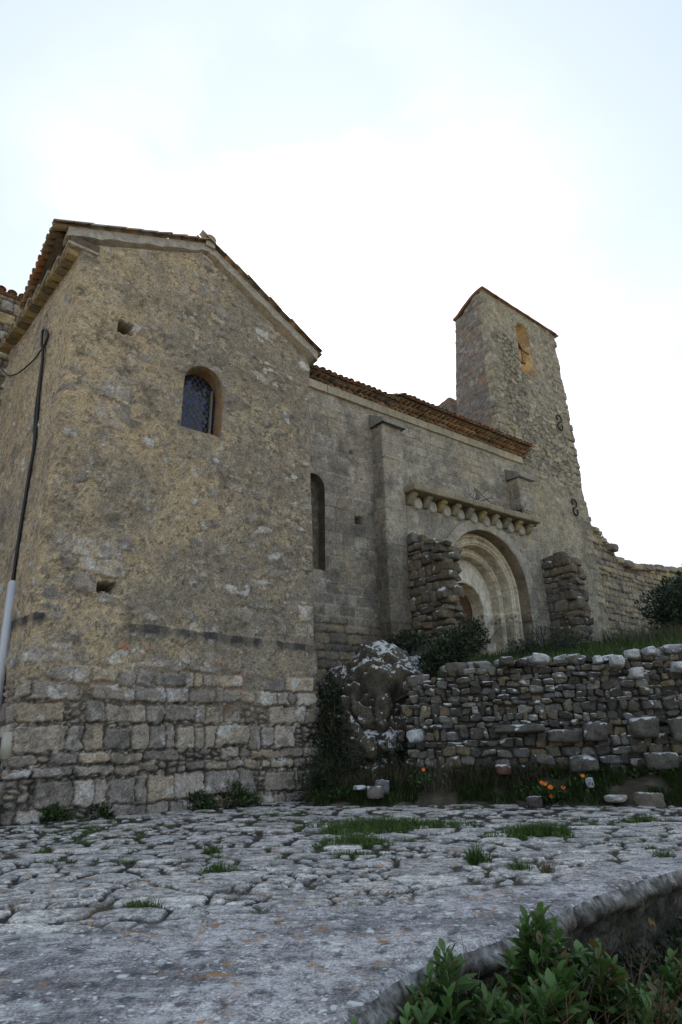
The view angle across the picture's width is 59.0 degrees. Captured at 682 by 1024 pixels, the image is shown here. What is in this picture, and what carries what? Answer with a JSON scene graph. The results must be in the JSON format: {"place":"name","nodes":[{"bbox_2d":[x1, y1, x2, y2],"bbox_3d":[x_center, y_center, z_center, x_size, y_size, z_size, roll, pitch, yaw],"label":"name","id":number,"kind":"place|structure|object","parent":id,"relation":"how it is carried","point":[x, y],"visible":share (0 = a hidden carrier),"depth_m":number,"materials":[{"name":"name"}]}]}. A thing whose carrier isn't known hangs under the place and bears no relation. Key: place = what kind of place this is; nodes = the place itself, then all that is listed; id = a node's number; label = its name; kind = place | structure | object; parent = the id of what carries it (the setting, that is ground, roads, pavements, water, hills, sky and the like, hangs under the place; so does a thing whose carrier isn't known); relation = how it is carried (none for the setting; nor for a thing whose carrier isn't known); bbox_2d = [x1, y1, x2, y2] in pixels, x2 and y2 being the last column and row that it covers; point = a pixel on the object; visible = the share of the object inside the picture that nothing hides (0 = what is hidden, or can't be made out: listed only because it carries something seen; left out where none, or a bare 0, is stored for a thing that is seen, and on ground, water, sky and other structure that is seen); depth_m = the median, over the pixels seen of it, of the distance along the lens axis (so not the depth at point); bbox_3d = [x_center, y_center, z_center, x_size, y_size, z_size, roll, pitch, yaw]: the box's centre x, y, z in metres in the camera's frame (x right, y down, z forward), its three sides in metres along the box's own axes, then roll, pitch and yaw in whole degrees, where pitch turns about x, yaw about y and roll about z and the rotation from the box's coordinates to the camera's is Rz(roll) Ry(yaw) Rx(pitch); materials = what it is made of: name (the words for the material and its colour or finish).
{"place":"outdoors","nodes":[
{"label":"outdoors","id":0,"kind":"place"},
{"bbox_2d":[0,801,681,1023],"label":"paving","id":1,"kind":"structure","parent":0,"point":[312,945],"depth_m":4.13,"materials":[{"name":"grey stone"}]},
{"bbox_2d":[0,759,8,819],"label":"weed bush","id":2,"kind":"object","parent":1,"relation":"on","point":[2,804],"visible":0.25,"depth_m":8.68,"materials":[{"name":"green plant"}]},
{"bbox_2d":[0,285,23,406],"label":"rubble house","id":3,"kind":"structure","parent":1,"relation":"on","point":[10,300],"depth_m":15.78,"materials":[{"name":"stone"}]},
{"bbox_2d":[39,802,75,824],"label":"wall foot weed","id":4,"kind":"object","parent":1,"relation":"on","point":[59,814],"depth_m":8.91,"materials":[{"name":"green plant"}]},
{"bbox_2d":[87,800,115,819],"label":"wall foot weed","id":5,"kind":"object","parent":1,"relation":"on","point":[103,812],"depth_m":9.31,"materials":[{"name":"green plant"}]},
{"bbox_2d":[120,896,165,908],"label":"grass tuft","id":6,"kind":"object","parent":1,"relation":"on","point":[132,904],"visible":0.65,"depth_m":4.05,"materials":[{"name":"green plant"}]},
{"bbox_2d":[180,789,220,810],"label":"wall foot weed","id":7,"kind":"object","parent":1,"relation":"on","point":[210,802],"depth_m":10.29,"materials":[{"name":"green plant"}]},
{"bbox_2d":[199,842,223,856],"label":"grass tuft","id":8,"kind":"object","parent":1,"relation":"on","point":[209,850],"visible":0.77,"depth_m":6.03,"materials":[{"name":"green plant"}]},
{"bbox_2d":[199,856,239,873],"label":"grass tuft","id":9,"kind":"object","parent":1,"relation":"on","point":[218,868],"visible":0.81,"depth_m":5.18,"materials":[{"name":"green plant"}]},
{"bbox_2d":[209,780,261,808],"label":"wall foot weed","id":10,"kind":"object","parent":1,"relation":"on","point":[245,800],"depth_m":10.68,"materials":[{"name":"green plant"}]},
{"bbox_2d":[330,1005,337,1010],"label":"loose stone","id":11,"kind":"object","parent":1,"relation":"on","point":[333,1007],"visible":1,"depth_m":2.40,"materials":[{"name":"grey stone"}]},
{"bbox_2d":[290,736,378,804],"bbox_3d":[-0.023,4.926,11.460,1.963,1.364,1.350,4,-22,-14],"label":"weed bush","id":12,"kind":"object","parent":1,"relation":"on","point":[321,764],"visible":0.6,"depth_m":11.30,"materials":[{"name":"green plant"}]},
{"bbox_2d":[16,803,679,914],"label":"joint weeds","id":13,"kind":"object","parent":1,"relation":"on","point":[88,828],"visible":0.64,"depth_m":7.51,"materials":[{"name":"green plant"}]},
{"bbox_2d":[346,1001,362,1007],"bbox_3d":[0.058,1.984,2.430,0.070,0.013,0.032,-11,-23,24],"label":"loose stone","id":14,"kind":"object","parent":1,"relation":"on","point":[354,1004],"visible":1,"depth_m":2.42,"materials":[{"name":"grey stone"}]},
{"bbox_2d":[325,849,396,858],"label":"grass tuft","id":15,"kind":"object","parent":1,"relation":"on","point":[354,854],"visible":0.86,"depth_m":5.80,"materials":[{"name":"green plant"}]},
{"bbox_2d":[312,833,418,850],"bbox_3d":[0.260,3.537,6.515,1.168,0.169,0.882,-1,-21,0],"label":"grass tuft","id":16,"kind":"object","parent":1,"relation":"on","point":[365,840],"visible":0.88,"depth_m":6.44,"materials":[{"name":"green plant"}]},
{"bbox_2d":[312,639,426,779],"bbox_3d":[0.688,4.936,13.249,3.669,4.309,3.287,-7,-22,14],"label":"rock outcrop","id":17,"kind":"object","parent":1,"relation":"on","point":[375,674],"visible":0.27,"depth_m":12.31,"materials":[{"name":"grey stone"}]},
{"bbox_2d":[301,671,412,782],"bbox_3d":[0.377,4.289,12.130,2.279,2.170,1.884,-1,-21,0],"label":"dark creeper","id":18,"kind":"object","parent":17,"relation":"on","point":[328,692],"visible":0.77,"depth_m":11.86,"materials":[{"name":"green plant"}]},
{"bbox_2d":[304,812,476,835],"bbox_3d":[0.615,3.890,7.544,2.270,0.268,1.278,-1,-21,0],"label":"grass tuft","id":19,"kind":"object","parent":1,"relation":"on","point":[363,824],"visible":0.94,"depth_m":7.50,"materials":[{"name":"green plant"}]},
{"bbox_2d":[460,836,495,865],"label":"grass tuft","id":20,"kind":"object","parent":1,"relation":"on","point":[475,856],"visible":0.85,"depth_m":5.31,"materials":[{"name":"green plant"}]},
{"bbox_2d":[488,857,540,873],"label":"grass tuft","id":21,"kind":"object","parent":1,"relation":"on","point":[517,866],"visible":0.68,"depth_m":4.95,"materials":[{"name":"green plant"}]},
{"bbox_2d":[480,818,574,839],"bbox_3d":[2.104,3.588,6.849,1.141,0.258,0.763,-1,-21,0],"label":"grass tuft","id":22,"kind":"object","parent":1,"relation":"on","point":[522,831],"visible":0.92,"depth_m":6.71,"materials":[{"name":"green plant"}]},
{"bbox_2d":[525,796,542,807],"bbox_3d":[3.118,4.669,9.704,0.280,0.177,0.218,16,-27,-38],"label":"loose stone","id":23,"kind":"object","parent":1,"relation":"on","point":[534,801],"visible":0.97,"depth_m":9.62,"materials":[{"name":"grey stone"}]},
{"bbox_2d":[402,644,681,778],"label":"dry stone wall","id":24,"kind":"structure","parent":1,"relation":"on","point":[577,711],"depth_m":10.99,"materials":[{"name":"stone"}]},
{"bbox_2d":[535,855,555,872],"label":"grass tuft","id":25,"kind":"object","parent":1,"relation":"on","point":[545,869],"visible":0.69,"depth_m":4.87,"materials":[{"name":"green plant"}]},
{"bbox_2d":[611,814,673,821],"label":"grass tuft","id":26,"kind":"object","parent":1,"relation":"on","point":[637,818],"visible":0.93,"depth_m":7.82,"materials":[{"name":"green plant"}]},
{"bbox_2d":[647,850,677,857],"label":"grass tuft","id":27,"kind":"object","parent":1,"relation":"on","point":[663,854],"visible":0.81,"depth_m":5.38,"materials":[{"name":"green plant"}]},
{"bbox_2d":[0,0,681,567],"label":"sky","id":28,"kind":"structure","parent":0,"point":[372,166],"materials":[{"name":"white"}]},
{"bbox_2d":[328,658,591,702],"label":"terrace ground","id":29,"kind":"structure","parent":0,"point":[402,696],"depth_m":12.34,"materials":[{"name":"soil"}]},
{"bbox_2d":[0,219,610,825],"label":"stone church","id":30,"kind":"structure","parent":29,"relation":"on","point":[236,495],"depth_m":12.56,"materials":[{"name":"beige stone"}]},
{"bbox_2d":[0,732,14,770],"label":"meter box","id":31,"kind":"object","parent":30,"relation":"attached to","point":[6,746],"visible":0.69,"depth_m":9.01,"materials":[{"name":"grey plastic"}]},
{"bbox_2d":[0,580,16,709],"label":"cable cover","id":32,"kind":"object","parent":30,"relation":"attached to","point":[7,617],"visible":1,"depth_m":10.35,"materials":[{"name":"grey plastic"}]},
{"bbox_2d":[0,328,48,579],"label":"power cable","id":33,"kind":"object","parent":30,"relation":"attached to","point":[37,405],"visible":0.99,"depth_m":11.60,"materials":[{"name":"black rubber"}]},
{"bbox_2d":[181,366,223,437],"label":"window","id":34,"kind":"structure","parent":30,"relation":"in","point":[202,404],"depth_m":13.34,"materials":[{"name":"grey glass"}]},
{"bbox_2d":[310,473,324,570],"bbox_3d":[-0.861,0.246,16.648,1.100,3.335,0.345,15,-26,-35],"label":"slit window","id":35,"kind":"structure","parent":30,"relation":"in","point":[317,489],"depth_m":16.90,"materials":[{"name":"black glass"}]},
{"bbox_2d":[465,486,494,502],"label":"dry bush","id":36,"kind":"object","parent":30,"relation":"on","point":[476,496],"visible":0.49,"depth_m":20.21,"materials":[{"name":"grey plant"}]},
{"bbox_2d":[509,504,530,514],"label":"dry bush","id":37,"kind":"object","parent":30,"relation":"on","point":[520,510],"visible":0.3,"depth_m":21.77,"materials":[{"name":"brown plant"}]},
{"bbox_2d":[406,532,466,657],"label":"rubble pier","id":38,"kind":"structure","parent":29,"relation":"on","point":[437,592],"depth_m":16.57,"materials":[{"name":"stone"}]},
{"bbox_2d":[386,617,499,680],"bbox_3d":[2.275,3.309,13.636,2.140,1.791,2.370,7,-23,-21],"label":"dark shrub","id":39,"kind":"object","parent":29,"relation":"on","point":[468,643],"visible":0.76,"depth_m":13.23,"materials":[{"name":"green plant"}]},
{"bbox_2d":[500,621,594,656],"bbox_3d":[5.326,3.459,15.557,2.692,1.214,1.629,2,-21,-8],"label":"dark shrub","id":40,"kind":"object","parent":29,"relation":"on","point":[549,641],"visible":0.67,"depth_m":15.38,"materials":[{"name":"green plant"}]},
{"bbox_2d":[422,631,681,679],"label":"terrace grass","id":41,"kind":"structure","parent":29,"relation":"on","point":[600,649],"depth_m":13.60,"materials":[{"name":"green plant"}]},
{"bbox_2d":[541,551,597,645],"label":"rubble pier","id":42,"kind":"structure","parent":29,"relation":"on","point":[567,599],"depth_m":20.87,"materials":[{"name":"stone"}]},
{"bbox_2d":[588,517,681,662],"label":"ruined wall","id":43,"kind":"structure","parent":29,"relation":"on","point":[618,575],"depth_m":26.45,"materials":[{"name":"beige stone"}]},
{"bbox_2d":[598,619,681,649],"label":"tall weeds","id":44,"kind":"object","parent":29,"relation":"on","point":[642,634],"visible":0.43,"depth_m":15.47,"materials":[{"name":"green plant"}]},
{"bbox_2d":[614,564,681,634],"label":"evergreen shrub","id":45,"kind":"object","parent":29,"relation":"on","point":[667,599],"visible":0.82,"depth_m":18.87,"materials":[{"name":"green plant"}]},
{"bbox_2d":[305,774,681,807],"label":"verge","id":46,"kind":"structure","parent":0,"point":[633,785],"depth_m":10.15,"materials":[{"name":"green plant"}]},
{"bbox_2d":[366,786,383,798],"bbox_3d":[0.580,4.796,10.321,0.298,0.202,0.380,-1,-21,0],"label":"loose stone","id":47,"kind":"object","parent":46,"relation":"on","point":[375,792],"visible":1,"depth_m":10.18,"materials":[{"name":"grey stone"}]},
{"bbox_2d":[375,779,388,795],"bbox_3d":[0.722,4.824,10.561,0.241,0.277,0.235,5,-22,-15],"label":"loose stone","id":48,"kind":"object","parent":46,"relation":"on","point":[383,783],"visible":0.58,"depth_m":10.49,"materials":[{"name":"grey stone"}]},
{"bbox_2d":[301,752,681,806],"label":"verge weeds","id":49,"kind":"object","parent":46,"relation":"on","point":[474,782],"visible":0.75,"depth_m":10.43,"materials":[{"name":"green plant"}]},
{"bbox_2d":[353,785,365,789],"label":"loose stone","id":50,"kind":"object","parent":49,"relation":"on","point":[359,787],"visible":1,"depth_m":10.35,"materials":[{"name":"grey stone"}]},
{"bbox_2d":[405,767,447,787],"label":"marigold plant","id":51,"kind":"object","parent":49,"relation":"on","point":[418,778],"visible":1,"depth_m":10.32,"materials":[{"name":"green plant"}]},
{"bbox_2d":[495,764,510,774],"bbox_3d":[2.844,4.513,10.566,0.231,0.176,0.268,-13,-24,28],"label":"loose stone","id":52,"kind":"object","parent":49,"relation":"on","point":[504,768],"visible":0.98,"depth_m":10.48,"materials":[{"name":"stone"}]},
{"bbox_2d":[585,777,594,787],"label":"loose stone","id":53,"kind":"object","parent":49,"relation":"on","point":[588,780],"visible":0.99,"depth_m":9.90,"materials":[{"name":"grey stone"}]},
{"bbox_2d":[524,776,577,804],"bbox_3d":[3.395,4.556,9.850,0.948,0.446,0.616,-1,-21,0],"label":"marigold plant","id":54,"kind":"object","parent":46,"relation":"on","point":[549,792],"visible":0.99,"depth_m":9.79,"materials":[{"name":"orange plant"}]},
{"bbox_2d":[556,773,606,789],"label":"marigold plant","id":55,"kind":"object","parent":46,"relation":"on","point":[582,776],"visible":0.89,"depth_m":10.02,"materials":[{"name":"green plant"}]},
{"bbox_2d":[604,794,627,802],"bbox_3d":[4.376,4.562,9.598,0.400,0.118,0.271,11,-24,-29],"label":"loose stone","id":56,"kind":"object","parent":46,"relation":"on","point":[616,798],"visible":1,"depth_m":9.50,"materials":[{"name":"grey stone"}]},
{"bbox_2d":[633,792,665,807],"bbox_3d":[4.815,4.496,9.411,0.326,0.239,0.412,12,-25,-32],"label":"loose stone","id":57,"kind":"object","parent":46,"relation":"on","point":[653,799],"visible":0.78,"depth_m":9.29,"materials":[{"name":"grey stone"}]},
{"bbox_3d":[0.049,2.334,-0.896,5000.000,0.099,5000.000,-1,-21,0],"label":"ground","id":58,"kind":"structure","parent":0,"visible":0},
{"bbox_2d":[355,870,681,1023],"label":"retaining wall","id":59,"kind":"structure","parent":58,"relation":"on","point":[637,910],"depth_m":4.13,"materials":[{"name":"grey stone"}]},
{"bbox_2d":[351,1016,369,1023],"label":"leafy plant","id":60,"kind":"object","parent":59,"relation":"attached to","point":[353,1020],"visible":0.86,"depth_m":2.35,"materials":[{"name":"green plant"}]},
{"bbox_2d":[387,937,509,1023],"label":"leafy plant","id":61,"kind":"object","parent":59,"relation":"attached to","point":[441,993],"visible":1,"depth_m":2.56,"materials":[{"name":"green plant"}]},
{"bbox_2d":[453,926,681,1023],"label":"withered stalks","id":62,"kind":"object","parent":59,"relation":"on","point":[628,1016],"visible":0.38,"depth_m":2.72,"materials":[{"name":"plant"}]},
{"bbox_2d":[477,901,664,1023],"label":"leafy plant","id":63,"kind":"object","parent":59,"relation":"on","point":[534,958],"visible":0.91,"depth_m":2.79,"materials":[{"name":"green plant"}]},
{"bbox_2d":[587,915,681,1001],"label":"wall weed","id":64,"kind":"object","parent":59,"relation":"attached to","point":[653,966],"depth_m":4.11,"materials":[{"name":"green plant"}]},
{"bbox_2d":[633,947,681,1023],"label":"leafy plant","id":65,"kind":"object","parent":59,"relation":"on","point":[672,985],"visible":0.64,"depth_m":3.02,"materials":[{"name":"green plant"}]}
]}

